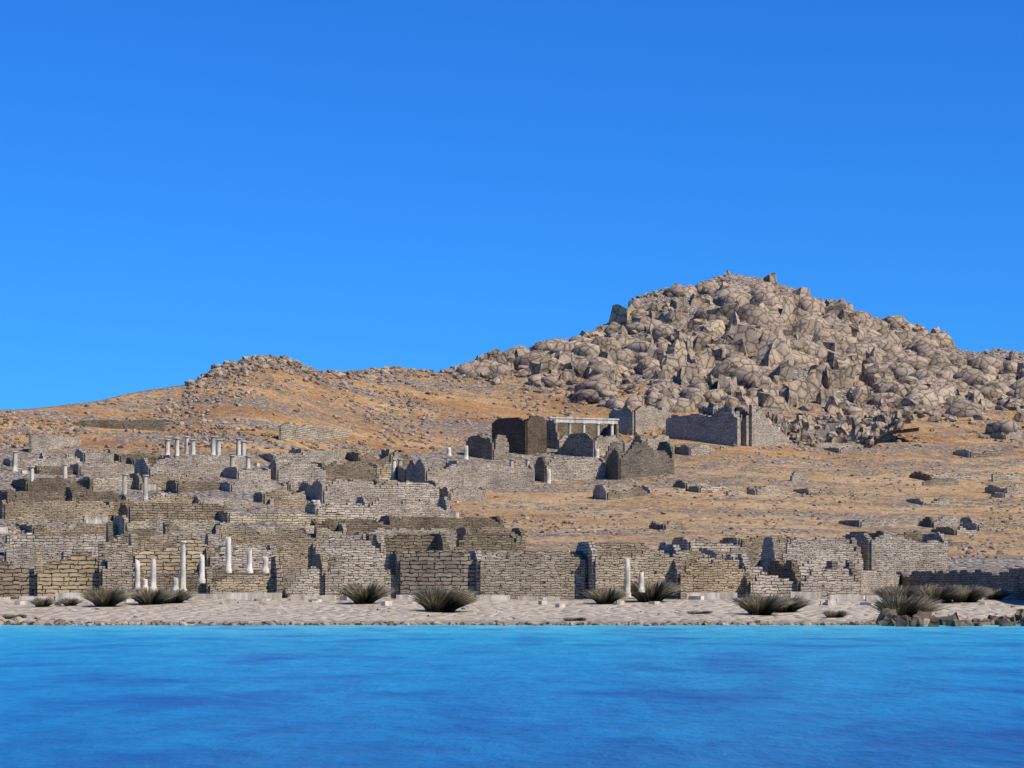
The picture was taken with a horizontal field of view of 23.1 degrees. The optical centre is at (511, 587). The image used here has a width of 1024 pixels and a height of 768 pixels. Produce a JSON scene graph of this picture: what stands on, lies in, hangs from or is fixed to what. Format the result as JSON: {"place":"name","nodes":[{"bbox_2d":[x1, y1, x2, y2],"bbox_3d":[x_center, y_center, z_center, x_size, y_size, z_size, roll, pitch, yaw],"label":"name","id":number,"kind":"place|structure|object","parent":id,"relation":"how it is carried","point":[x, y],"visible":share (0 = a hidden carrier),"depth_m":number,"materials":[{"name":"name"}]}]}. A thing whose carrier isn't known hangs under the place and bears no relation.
{"place":"outdoors","nodes":[
{"label":"outdoors","id":0,"kind":"place"},
{"bbox_2d":[0,624,1023,767],"bbox_3d":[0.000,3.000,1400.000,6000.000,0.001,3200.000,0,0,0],"label":"sea","id":1,"kind":"structure","parent":0,"point":[488,696],"depth_m":68.81,"materials":[{"name":"liquid"}]},
{"bbox_2d":[0,273,1023,624],"bbox_3d":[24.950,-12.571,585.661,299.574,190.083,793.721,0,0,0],"label":"terrain","id":2,"kind":"structure","parent":0,"point":[940,447],"depth_m":504.14,"materials":[{"name":"brown soil"}]},
{"bbox_2d":[0,417,988,606],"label":"columns","id":3,"kind":"structure","parent":2,"relation":"on","point":[232,598],"depth_m":238.21,"materials":[{"name":"white stone"}]},
{"bbox_2d":[2,579,1011,620],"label":"bushes","id":4,"kind":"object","parent":2,"relation":"on","point":[902,601],"depth_m":227.00,"materials":[{"name":"green plant"}]},
{"bbox_2d":[0,405,1023,600],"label":"ruined stone walls","id":5,"kind":"structure","parent":2,"relation":"on","point":[356,531],"depth_m":374.33,"materials":[{"name":"stone"}]},
{"bbox_2d":[0,270,1023,626],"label":"rocks","id":6,"kind":"object","parent":2,"relation":"on","point":[770,330],"visible":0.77,"depth_m":675.76,"materials":[{"name":"grey stone"}]},
{"bbox_2d":[735,407,920,446],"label":"theatre seats","id":7,"kind":"object","parent":2,"relation":"on","point":[823,432],"visible":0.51,"depth_m":605.42,"materials":[{"name":"stone"}]},
{"bbox_2d":[0,0,1023,409],"label":"sky","id":8,"kind":"structure","parent":0,"point":[187,187],"materials":[{"name":"blue"}]}
]}

